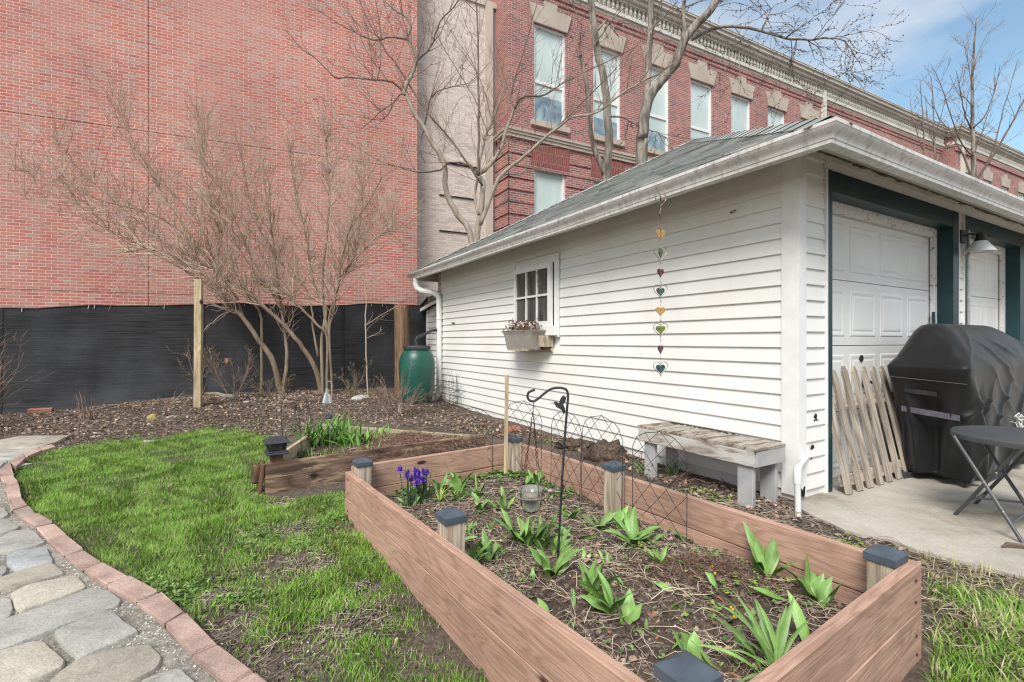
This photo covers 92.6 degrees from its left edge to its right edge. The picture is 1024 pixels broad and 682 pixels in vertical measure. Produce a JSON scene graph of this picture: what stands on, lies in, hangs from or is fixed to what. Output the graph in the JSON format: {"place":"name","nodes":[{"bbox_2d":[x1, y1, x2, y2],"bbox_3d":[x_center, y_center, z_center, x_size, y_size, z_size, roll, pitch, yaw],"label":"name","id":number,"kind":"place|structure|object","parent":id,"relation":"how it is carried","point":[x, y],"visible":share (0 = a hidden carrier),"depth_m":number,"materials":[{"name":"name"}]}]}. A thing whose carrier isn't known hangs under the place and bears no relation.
{"place":"outdoors","nodes":[
{"label":"outdoors","id":0,"kind":"place"},
{"bbox_2d":[0,463,215,681],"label":"path","id":1,"kind":"structure","parent":0,"point":[126,617],"depth_m":1.89,"materials":[{"name":"gravel"}]},
{"bbox_2d":[0,529,44,554],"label":"stepping stone","id":2,"kind":"object","parent":1,"relation":"on","point":[15,540],"visible":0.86,"depth_m":2.70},
{"bbox_2d":[6,548,53,571],"bbox_3d":[-2.477,1.148,2.507,0.331,0.083,0.168,0,0,42],"label":"stepping stone","id":3,"kind":"object","parent":1,"relation":"on","point":[19,560],"visible":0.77,"depth_m":2.49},
{"bbox_2d":[0,562,63,592],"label":"stepping stone","id":4,"kind":"object","parent":1,"relation":"on","point":[14,581],"visible":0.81,"depth_m":2.30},
{"bbox_2d":[0,641,64,681],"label":"stepping stone","id":5,"kind":"object","parent":1,"relation":"on","point":[35,661],"visible":0.91,"depth_m":1.68,"materials":[{"name":"stone"}]},
{"bbox_2d":[10,575,86,613],"bbox_3d":[-2.069,1.147,2.181,0.291,0.082,0.241,0,0,37],"label":"stepping stone","id":6,"kind":"object","parent":1,"relation":"on","point":[28,597],"visible":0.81,"depth_m":2.15,"materials":[{"name":"stone"}]},
{"bbox_2d":[0,588,121,649],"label":"stepping stone","id":7,"kind":"object","parent":1,"relation":"on","point":[29,625],"visible":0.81,"depth_m":1.97,"materials":[{"name":"stone"}]},
{"bbox_2d":[54,610,137,659],"bbox_3d":[-1.605,1.148,1.875,0.339,0.084,0.202,0,0,32],"label":"stepping stone","id":8,"kind":"object","parent":1,"relation":"on","point":[98,631],"visible":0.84,"depth_m":1.85,"materials":[{"name":"stone"}]},
{"bbox_2d":[50,645,161,681],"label":"stepping stone","id":9,"kind":"object","parent":1,"relation":"on","point":[139,663],"visible":0.96,"depth_m":1.66,"materials":[{"name":"stone"}]},
{"bbox_2d":[141,669,193,681],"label":"stepping stone","id":10,"kind":"object","parent":1,"relation":"on","point":[176,675],"visible":1,"depth_m":1.61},
{"bbox_2d":[0,388,1023,681],"bbox_3d":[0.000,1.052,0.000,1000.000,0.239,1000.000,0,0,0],"label":"ground","id":11,"kind":"structure","parent":0,"point":[440,638],"depth_m":2.53,"materials":[{"name":"soil"}]},
{"bbox_2d":[0,322,54,405],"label":"bare shrub","id":12,"kind":"object","parent":11,"relation":"on","point":[1,382],"visible":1,"depth_m":6.55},
{"bbox_2d":[0,435,69,448],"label":"stepping stone","id":13,"kind":"object","parent":11,"relation":"on","point":[25,442],"visible":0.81,"depth_m":5.39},
{"bbox_2d":[36,524,65,543],"bbox_3d":[-2.676,1.153,2.839,0.338,0.105,0.080,0,0,37],"label":"edging brick","id":14,"kind":"object","parent":11,"relation":"on","point":[47,533],"visible":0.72,"depth_m":2.83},
{"bbox_2d":[49,535,82,557],"bbox_3d":[-2.425,1.147,2.653,0.331,0.102,0.081,0,0,36],"label":"edging brick","id":15,"kind":"object","parent":11,"relation":"on","point":[62,546],"visible":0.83,"depth_m":2.63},
{"bbox_2d":[65,551,99,572],"bbox_3d":[-2.179,1.156,2.484,0.283,0.099,0.081,0,0,34],"label":"edging brick","id":16,"kind":"object","parent":11,"relation":"on","point":[81,561],"visible":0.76,"depth_m":2.47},
{"bbox_2d":[84,562,126,588],"bbox_3d":[-1.942,1.153,2.331,0.299,0.101,0.092,0,0,30],"label":"edging brick","id":17,"kind":"object","parent":11,"relation":"on","point":[102,574],"visible":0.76,"depth_m":2.32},
{"bbox_2d":[107,575,157,604],"bbox_3d":[-1.700,1.149,2.186,0.278,0.103,0.101,0,0,31],"label":"edging brick","id":18,"kind":"object","parent":11,"relation":"on","point":[129,588],"visible":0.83,"depth_m":2.17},
{"bbox_2d":[0,16,318,394],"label":"bare shrub","id":19,"kind":"object","parent":11,"relation":"on","point":[223,296],"visible":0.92,"depth_m":8.48,"materials":[{"name":"brown plant"}]},
{"bbox_2d":[136,592,184,628],"bbox_3d":[-1.456,1.154,2.037,0.288,0.108,0.095,0,0,34],"label":"edging brick","id":20,"kind":"object","parent":11,"relation":"on","point":[161,608],"visible":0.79,"depth_m":2.02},
{"bbox_2d":[166,613,216,658],"bbox_3d":[-1.227,1.151,1.859,0.314,0.105,0.080,0,0,39],"label":"edging brick","id":21,"kind":"object","parent":11,"relation":"on","point":[188,634],"visible":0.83,"depth_m":1.83,"materials":[{"name":"brick"}]},
{"bbox_2d":[193,279,203,407],"bbox_3d":[-4.793,0.174,7.476,0.098,2.220,0.098,0,0,-14],"label":"wooden post","id":22,"kind":"object","parent":11,"relation":"on","point":[198,341],"visible":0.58,"depth_m":7.43,"materials":[{"name":"wood"}]},
{"bbox_2d":[0,0,416,307],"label":"brick building","id":23,"kind":"structure","parent":11,"relation":"on","point":[226,43],"depth_m":11.26,"materials":[{"name":"brick"}]},
{"bbox_2d":[0,303,425,414],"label":"screen fence","id":24,"kind":"object","parent":11,"relation":"on","point":[114,354],"visible":0.6,"depth_m":8.43,"materials":[{"name":"black fabric"}]},
{"bbox_2d":[192,645,252,681],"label":"edging brick","id":25,"kind":"object","parent":11,"relation":"on","point":[216,663],"visible":0.91,"depth_m":1.67,"materials":[{"name":"brick"}]},
{"bbox_2d":[193,343,261,394],"bbox_3d":[-4.847,0.479,8.463,1.020,1.001,0.780,0,0,-19],"label":"budding shrub","id":26,"kind":"object","parent":11,"relation":"on","point":[233,377],"visible":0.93,"depth_m":8.37,"materials":[{"name":"brown plant"}]},
{"bbox_2d":[0,75,466,393],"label":"bare shrub","id":27,"kind":"object","parent":11,"relation":"on","point":[325,328],"visible":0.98,"depth_m":8.66,"materials":[{"name":"brown plant"}]},
{"bbox_2d":[6,425,490,681],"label":"grass","id":28,"kind":"structure","parent":11,"relation":"on","point":[149,510],"depth_m":3.02,"materials":[{"name":"plant"}]},
{"bbox_2d":[176,498,424,681],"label":"bark mulch","id":29,"kind":"object","parent":11,"relation":"on","point":[294,649],"visible":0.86,"depth_m":2.00,"materials":[{"name":"wood"}]},
{"bbox_2d":[187,496,426,681],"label":"dead stalks","id":30,"kind":"object","parent":11,"relation":"on","point":[303,658],"visible":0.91,"depth_m":2.01,"materials":[{"name":"plant"}]},
{"bbox_2d":[137,492,482,672],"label":"weeds","id":31,"kind":"object","parent":11,"relation":"on","point":[176,594],"visible":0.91,"depth_m":2.37,"materials":[{"name":"green plant"}]},
{"bbox_2d":[250,424,485,494],"bbox_3d":[-1.197,1.026,4.585,1.878,0.333,1.909,0,0,0],"label":"raised bed","id":32,"kind":"object","parent":11,"relation":"on","point":[283,473],"visible":0.63,"depth_m":3.95,"materials":[{"name":"wood"}]},
{"bbox_2d":[262,436,290,456],"bbox_3d":[-1.800,0.797,3.735,0.179,0.124,0.179,0,0,-33],"label":"solar post lamp","id":33,"kind":"object","parent":32,"relation":"on","point":[278,445],"visible":1,"depth_m":3.69,"materials":[{"name":"grey plastic"}]},
{"bbox_2d":[297,437,376,458],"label":"bed soil","id":34,"kind":"structure","parent":32,"relation":"in","point":[317,449],"depth_m":4.74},
{"bbox_2d":[286,416,342,447],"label":"strap leaf clump","id":35,"kind":"object","parent":34,"relation":"on","point":[313,439],"visible":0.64,"depth_m":4.82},
{"bbox_2d":[309,412,371,446],"bbox_3d":[-1.836,0.889,5.055,0.657,0.345,0.725,0,0,0],"label":"strap leaf clump","id":36,"kind":"object","parent":34,"relation":"on","point":[327,436],"visible":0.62,"depth_m":4.99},
{"bbox_2d":[321,413,376,449],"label":"strap leaf clump","id":37,"kind":"object","parent":34,"relation":"on","point":[351,440],"visible":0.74,"depth_m":4.80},
{"bbox_2d":[340,429,483,461],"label":"dead stalks","id":38,"kind":"object","parent":34,"relation":"on","point":[403,438],"visible":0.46,"depth_m":4.74,"materials":[{"name":"plant"}]},
{"bbox_2d":[348,246,401,394],"bbox_3d":[-2.484,-0.285,8.748,0.772,2.796,0.912,0,0,-42],"label":"sapling","id":39,"kind":"object","parent":11,"relation":"on","point":[372,312],"visible":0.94,"depth_m":8.79,"materials":[{"name":"brown plant"}]},
{"bbox_2d":[0,388,800,520],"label":"bark mulch","id":40,"kind":"object","parent":11,"relation":"on","point":[315,418],"visible":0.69,"depth_m":6.80,"materials":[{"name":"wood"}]},
{"bbox_2d":[394,305,409,396],"bbox_3d":[-2.070,0.292,9.247,0.327,1.938,0.318,0,0,0],"label":"wooden post","id":41,"kind":"object","parent":11,"relation":"on","point":[401,328],"visible":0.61,"depth_m":9.13,"materials":[{"name":"brown wood"}]},
{"bbox_2d":[362,361,441,414],"bbox_3d":[-1.697,0.755,7.621,1.300,0.915,0.718,0,0,-16],"label":"twiggy shrub","id":42,"kind":"object","parent":11,"relation":"on","point":[400,397],"visible":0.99,"depth_m":7.54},
{"bbox_2d":[0,386,808,522],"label":"fallen twigs","id":43,"kind":"object","parent":11,"relation":"on","point":[294,398],"visible":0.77,"depth_m":6.77,"materials":[{"name":"wood"}]},
{"bbox_2d":[399,328,436,404],"bbox_3d":[-1.694,0.439,8.759,0.636,1.351,0.738,0,0,0],"label":"rain barrel","id":44,"kind":"object","parent":11,"relation":"on","point":[422,365],"visible":0.89,"depth_m":8.48,"materials":[{"name":"green plastic"}]},
{"bbox_2d":[420,299,435,392],"bbox_3d":[-0.917,0.203,10.220,1.715,2.095,1.080,0,0,-30],"label":"lean to shed","id":45,"kind":"object","parent":11,"relation":"on","point":[430,307],"visible":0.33,"depth_m":9.93,"materials":[{"name":"white wood"}]},
{"bbox_2d":[427,372,462,408],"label":"shrub","id":46,"kind":"object","parent":11,"relation":"on","point":[440,397],"visible":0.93,"depth_m":8.30,"materials":[{"name":"grey plant"}]},
{"bbox_2d":[417,0,496,304],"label":"brick building","id":47,"kind":"structure","parent":11,"relation":"on","point":[445,223],"depth_m":14.51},
{"bbox_2d":[89,393,865,546],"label":"weeds","id":48,"kind":"object","parent":11,"relation":"on","point":[843,540],"visible":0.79,"depth_m":3.73,"materials":[{"name":"green plant"}]},
{"bbox_2d":[260,0,695,243],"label":"bare tree","id":49,"kind":"object","parent":11,"relation":"on","point":[481,211],"visible":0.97,"depth_m":10.46,"materials":[{"name":"brown plant"}]},
{"bbox_2d":[555,437,594,450],"bbox_3d":[0.689,1.119,5.240,0.482,0.152,0.310,0,0,0],"label":"soil heap","id":50,"kind":"object","parent":11,"relation":"on","point":[574,442],"visible":0.64,"depth_m":5.16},
{"bbox_2d":[582,439,628,462],"bbox_3d":[0.913,1.109,4.753,0.447,0.329,0.374,0,0,16],"label":"soil heap","id":51,"kind":"object","parent":11,"relation":"on","point":[615,446],"visible":0.54,"depth_m":4.66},
{"bbox_2d":[559,0,664,181],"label":"bare maple","id":52,"kind":"object","parent":11,"relation":"on","point":[605,165],"visible":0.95,"depth_m":12.18,"materials":[{"name":"grey plant"}]},
{"bbox_2d":[345,434,921,681],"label":"raised bed","id":53,"kind":"object","parent":11,"relation":"on","point":[496,628],"visible":0.77,"depth_m":1.86,"materials":[{"name":"brown wood"}]},
{"bbox_2d":[384,471,847,681],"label":"bed soil","id":54,"kind":"structure","parent":53,"relation":"in","point":[661,632],"depth_m":1.98,"materials":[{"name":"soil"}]},
{"bbox_2d":[396,466,428,506],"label":"iris clump","id":55,"kind":"object","parent":54,"relation":"on","point":[410,479],"visible":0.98,"depth_m":3.09,"materials":[{"name":"purple plant"}]},
{"bbox_2d":[410,467,444,501],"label":"iris clump","id":56,"kind":"object","parent":54,"relation":"on","point":[417,474],"visible":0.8,"depth_m":3.21,"materials":[{"name":"purple plant"}]},
{"bbox_2d":[391,468,578,497],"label":"weeds","id":57,"kind":"object","parent":54,"relation":"on","point":[509,473],"visible":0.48,"depth_m":3.61,"materials":[{"name":"green plant"}]},
{"bbox_2d":[504,375,508,475],"bbox_3d":[-0.045,0.690,3.766,0.028,0.860,0.013,1,0,-17],"label":"wooden stake","id":58,"kind":"object","parent":54,"relation":"on","point":[506,424],"visible":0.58,"depth_m":3.76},
{"bbox_2d":[488,507,532,545],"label":"tulip plant","id":59,"kind":"object","parent":54,"relation":"on","point":[512,531],"visible":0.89,"depth_m":2.52,"materials":[{"name":"green plant"}]},
{"bbox_2d":[499,517,550,546],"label":"tulip plant","id":60,"kind":"object","parent":54,"relation":"on","point":[530,538],"visible":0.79,"depth_m":2.49,"materials":[{"name":"green plant"}]},
{"bbox_2d":[530,514,558,546],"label":"tulip plant","id":61,"kind":"object","parent":54,"relation":"on","point":[541,536],"visible":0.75,"depth_m":2.49,"materials":[{"name":"green plant"}]},
{"bbox_2d":[526,386,568,558],"bbox_3d":[0.167,0.665,2.290,0.201,0.905,0.012,0,0,0],"label":"shepherd hook","id":62,"kind":"object","parent":54,"relation":"on","point":[560,405],"visible":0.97,"depth_m":2.29,"materials":[{"name":"black metal"}]},
{"bbox_2d":[514,402,559,513],"bbox_3d":[0.104,0.546,2.300,0.195,0.526,0.158,0,0,-34],"label":"bird feeder","id":63,"kind":"object","parent":62,"relation":"hanging from","point":[531,497],"visible":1,"depth_m":2.27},
{"bbox_2d":[528,540,582,577],"bbox_3d":[0.180,0.974,2.186,0.216,0.156,0.185,0,0,-20],"label":"tulip plant","id":64,"kind":"object","parent":54,"relation":"on","point":[562,561],"visible":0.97,"depth_m":2.16,"materials":[{"name":"green plant"}]},
{"bbox_2d":[550,527,575,555],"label":"tulip plant","id":65,"kind":"object","parent":54,"relation":"on","point":[564,542],"visible":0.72,"depth_m":2.40,"materials":[{"name":"green plant"}]},
{"bbox_2d":[550,412,581,501],"bbox_3d":[0.364,0.798,3.331,0.017,0.647,0.326,0,0,-33],"label":"wire trellis","id":66,"kind":"object","parent":54,"relation":"on","point":[565,450],"visible":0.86,"depth_m":3.30,"materials":[{"name":"black metal"}]},
{"bbox_2d":[577,556,619,592],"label":"tulip plant","id":67,"kind":"object","parent":54,"relation":"on","point":[590,577],"visible":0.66,"depth_m":2.02,"materials":[{"name":"green plant"}]},
{"bbox_2d":[581,415,622,510],"bbox_3d":[0.553,0.791,3.039,0.018,0.665,0.367,0,0,-33],"label":"wire trellis","id":68,"kind":"object","parent":54,"relation":"in","point":[601,456],"visible":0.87,"depth_m":3.04,"materials":[{"name":"black metal"}]},
{"bbox_2d":[578,569,634,615],"bbox_3d":[0.364,0.979,1.826,0.201,0.154,0.147,0,0,44],"label":"tulip plant","id":69,"kind":"object","parent":54,"relation":"on","point":[608,605],"visible":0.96,"depth_m":1.86,"materials":[{"name":"green plant"}]},
{"bbox_2d":[385,472,832,681],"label":"weeds","id":70,"kind":"object","parent":54,"relation":"on","point":[690,630],"visible":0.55,"depth_m":2.11,"materials":[{"name":"green plant"}]},
{"bbox_2d":[388,484,846,664],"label":"dead stalks","id":71,"kind":"object","parent":54,"relation":"on","point":[637,584],"visible":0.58,"depth_m":1.94,"materials":[{"name":"plant"}]},
{"bbox_2d":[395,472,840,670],"bbox_3d":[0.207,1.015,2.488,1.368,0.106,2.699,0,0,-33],"label":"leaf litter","id":72,"kind":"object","parent":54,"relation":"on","point":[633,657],"visible":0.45,"depth_m":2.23,"materials":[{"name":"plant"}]},
{"bbox_2d":[615,588,642,624],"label":"tulip plant","id":73,"kind":"object","parent":54,"relation":"on","point":[630,609],"visible":0.88,"depth_m":1.83,"materials":[{"name":"green plant"}]},
{"bbox_2d":[603,505,661,545],"bbox_3d":[0.631,0.968,2.499,0.270,0.179,0.254,0,0,31],"label":"tulip plant","id":74,"kind":"object","parent":54,"relation":"on","point":[630,527],"visible":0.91,"depth_m":2.52,"materials":[{"name":"green plant"}]},
{"bbox_2d":[397,470,910,681],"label":"dead stalks","id":75,"kind":"object","parent":54,"relation":"on","point":[618,564],"visible":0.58,"depth_m":2.11,"materials":[{"name":"plant"}]},
{"bbox_2d":[632,431,687,544],"bbox_3d":[0.795,0.803,2.663,0.017,0.629,0.380,0,0,-33],"label":"wire trellis","id":76,"kind":"object","parent":54,"relation":"in","point":[660,479],"visible":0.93,"depth_m":2.65,"materials":[{"name":"black metal"}]},
{"bbox_2d":[579,541,794,621],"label":"weeds","id":77,"kind":"object","parent":54,"relation":"on","point":[685,613],"visible":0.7,"depth_m":1.97,"materials":[{"name":"green plant"}]},
{"bbox_2d":[672,629,702,659],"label":"tulip plant","id":78,"kind":"object","parent":54,"relation":"on","point":[688,643],"visible":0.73,"depth_m":1.61,"materials":[{"name":"green plant"}]},
{"bbox_2d":[588,547,844,618],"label":"matted roots","id":79,"kind":"object","parent":54,"relation":"on","point":[699,560],"visible":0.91,"depth_m":2.10,"materials":[{"name":"plant"}]},
{"bbox_2d":[696,591,809,681],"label":"strap leaf clump","id":80,"kind":"object","parent":54,"relation":"on","point":[762,636],"visible":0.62,"depth_m":1.58,"materials":[{"name":"plant"}]},
{"bbox_2d":[743,522,796,577],"bbox_3d":[1.133,0.940,2.171,0.186,0.214,0.248,0,0,14],"label":"tulip plant","id":81,"kind":"object","parent":54,"relation":"on","point":[768,558],"visible":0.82,"depth_m":2.17,"materials":[{"name":"green plant"}]},
{"bbox_2d":[787,590,809,639],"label":"tulip plant","id":82,"kind":"object","parent":54,"relation":"on","point":[798,617],"visible":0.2,"depth_m":1.69,"materials":[{"name":"green plant"}]},
{"bbox_2d":[778,555,844,607],"bbox_3d":[1.171,0.981,1.964,0.208,0.156,0.230,0,0,0],"label":"tulip plant","id":83,"kind":"object","parent":54,"relation":"on","point":[818,589],"visible":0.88,"depth_m":1.95,"materials":[{"name":"green plant"}]},
{"bbox_2d":[637,422,785,507],"bbox_3d":[1.512,0.940,3.841,0.363,0.459,1.090,0,0,-30],"label":"bench","id":84,"kind":"object","parent":11,"relation":"on","point":[747,455],"visible":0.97,"depth_m":3.54,"materials":[{"name":"grey wood"}]},
{"bbox_2d":[406,115,1023,499],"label":"garage","id":85,"kind":"structure","parent":11,"relation":"on","point":[801,260],"depth_m":4.42,"materials":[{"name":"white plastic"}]},
{"bbox_2d":[502,318,545,349],"bbox_3d":[0.128,-0.099,6.310,0.258,0.408,0.756,0,0,-30],"label":"window planter","id":86,"kind":"object","parent":85,"relation":"on","point":[518,337],"visible":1,"depth_m":6.19,"materials":[{"name":"beige plastic"}]},
{"bbox_2d":[514,252,560,336],"bbox_3d":[0.343,-0.561,6.395,0.220,1.022,1.044,0,0,-30],"label":"window","id":87,"kind":"structure","parent":85,"relation":"in","point":[537,288],"depth_m":6.23,"materials":[{"name":"white paint"}]},
{"bbox_2d":[653,184,667,375],"bbox_3d":[1.194,-0.497,3.930,0.089,1.565,0.109,0,0,40],"label":"heart chain","id":88,"kind":"object","parent":85,"relation":"hanging from","point":[660,234],"visible":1,"depth_m":3.92,"materials":[{"name":"multicoloured metal"}]},
{"bbox_2d":[793,455,809,516],"bbox_3d":[1.990,1.025,3.362,0.053,0.413,0.478,0,0,37],"label":"pvc pipe","id":89,"kind":"object","parent":85,"relation":"attached to","point":[797,473],"visible":0.9,"depth_m":3.19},
{"bbox_2d":[832,214,929,477],"bbox_3d":[3.295,0.038,4.381,2.246,2.174,0.116,0,0,-30],"label":"garage door","id":90,"kind":"structure","parent":85,"relation":"in","point":[881,274],"depth_m":4.34,"materials":[{"name":"white metal"}]},
{"bbox_2d":[960,230,996,253],"bbox_3d":[4.639,-0.998,4.850,0.240,0.234,0.250,0,0,-30],"label":"wall lamp","id":91,"kind":"object","parent":85,"relation":"attached to","point":[981,243],"visible":1,"depth_m":4.83,"materials":[{"name":"white metal"}]},
{"bbox_2d":[970,252,998,329],"bbox_3d":[5.240,0.038,5.565,1.620,2.174,0.046,0,0,-30],"label":"garage door","id":92,"kind":"structure","parent":85,"relation":"in","point":[984,267],"depth_m":5.71,"materials":[{"name":"white metal"}]},
{"bbox_2d":[489,0,1023,230],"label":"brick building","id":93,"kind":"structure","parent":11,"relation":"on","point":[518,197],"depth_m":16.75,"materials":[{"name":"brick"}]},
{"bbox_2d":[534,24,564,125],"bbox_3d":[1.126,-8.170,15.169,1.150,2.960,0.100,0,0,-28],"label":"window","id":94,"kind":"structure","parent":93,"relation":"in","point":[545,36],"depth_m":15.19,"materials":[{"name":"glass"}]},
{"bbox_2d":[534,169,564,213],"bbox_3d":[1.126,-3.675,15.169,1.150,3.250,0.100,0,0,-28],"label":"window","id":95,"kind":"structure","parent":93,"relation":"in","point":[549,187],"depth_m":15.17,"materials":[{"name":"glass"}]},
{"bbox_2d":[593,48,619,139],"bbox_3d":[3.093,-8.170,16.223,1.150,2.960,0.100,0,0,-28],"label":"window","id":96,"kind":"structure","parent":93,"relation":"in","point":[615,105],"depth_m":16.30,"materials":[{"name":"glass"}]},
{"bbox_2d":[648,66,667,151],"bbox_3d":[5.059,-8.170,17.275,1.150,2.960,0.100,0,0,-28],"label":"window","id":97,"kind":"structure","parent":93,"relation":"in","point":[658,120],"depth_m":17.39,"materials":[{"name":"glass"}]},
{"bbox_2d":[691,80,710,139],"bbox_3d":[7.026,-8.170,18.327,1.150,2.960,0.100,0,0,-28],"label":"window","id":98,"kind":"structure","parent":93,"relation":"in","point":[701,114],"depth_m":18.37,"materials":[{"name":"glass"}]},
{"bbox_2d":[731,94,748,132],"bbox_3d":[8.992,-8.170,19.379,1.150,2.960,0.100,0,0,-28],"label":"window","id":99,"kind":"structure","parent":93,"relation":"in","point":[740,111],"depth_m":19.41,"materials":[{"name":"glass"}]},
{"bbox_2d":[632,0,908,165],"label":"bare maple","id":100,"kind":"object","parent":11,"relation":"on","point":[650,91],"visible":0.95,"depth_m":12.34,"materials":[{"name":"grey plant"}]},
{"bbox_2d":[696,492,1023,681],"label":"dead stalks","id":101,"kind":"object","parent":11,"relation":"on","point":[920,561],"visible":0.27,"depth_m":2.35,"materials":[{"name":"plant"}]},
{"bbox_2d":[702,494,1023,681],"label":"bark mulch","id":102,"kind":"object","parent":11,"relation":"on","point":[932,582],"visible":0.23,"depth_m":2.31,"materials":[{"name":"wood"}]},
{"bbox_2d":[801,463,1023,578],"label":"patio slab","id":103,"kind":"structure","parent":11,"relation":"on","point":[914,513],"depth_m":3.15,"materials":[{"name":"concrete"}]},
{"bbox_2d":[832,365,917,493],"bbox_3d":[2.996,0.660,4.014,1.381,0.932,0.219,0,0,-30],"label":"picket panel","id":104,"kind":"object","parent":103,"relation":"on","point":[858,476],"visible":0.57,"depth_m":3.90,"materials":[{"name":"brown wood"}]},
{"bbox_2d":[887,324,1023,486],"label":"covered grill","id":105,"kind":"object","parent":103,"relation":"on","point":[944,378],"visible":0.89,"depth_m":3.93,"materials":[{"name":"black fabric"}]},
{"bbox_2d":[950,425,1023,542],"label":"folding table","id":106,"kind":"object","parent":103,"relation":"on","point":[1001,436],"visible":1,"depth_m":3.03,"materials":[{"name":"grey metal"}]},
{"bbox_2d":[893,62,979,161],"bbox_3d":[16.268,-4.652,18.468,2.806,11.801,1.678,0,0,0],"label":"bare tree","id":107,"kind":"object","parent":11,"relation":"on","point":[933,138],"visible":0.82,"depth_m":18.49,"materials":[{"name":"brown plant"}]},
{"bbox_2d":[914,2,1023,178],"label":"bare tree","id":108,"kind":"object","parent":11,"relation":"on","point":[973,171],"visible":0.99,"depth_m":17.05,"materials":[{"name":"brown plant"}]},
{"bbox_2d":[917,547,1023,681],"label":"grass","id":109,"kind":"structure","parent":11,"relation":"on","point":[1004,618],"depth_m":1.89,"materials":[{"name":"plant"}]},
{"bbox_2d":[666,0,1023,151],"label":"sky","id":110,"kind":"structure","parent":0,"point":[927,30],"materials":[{"name":"blue"}]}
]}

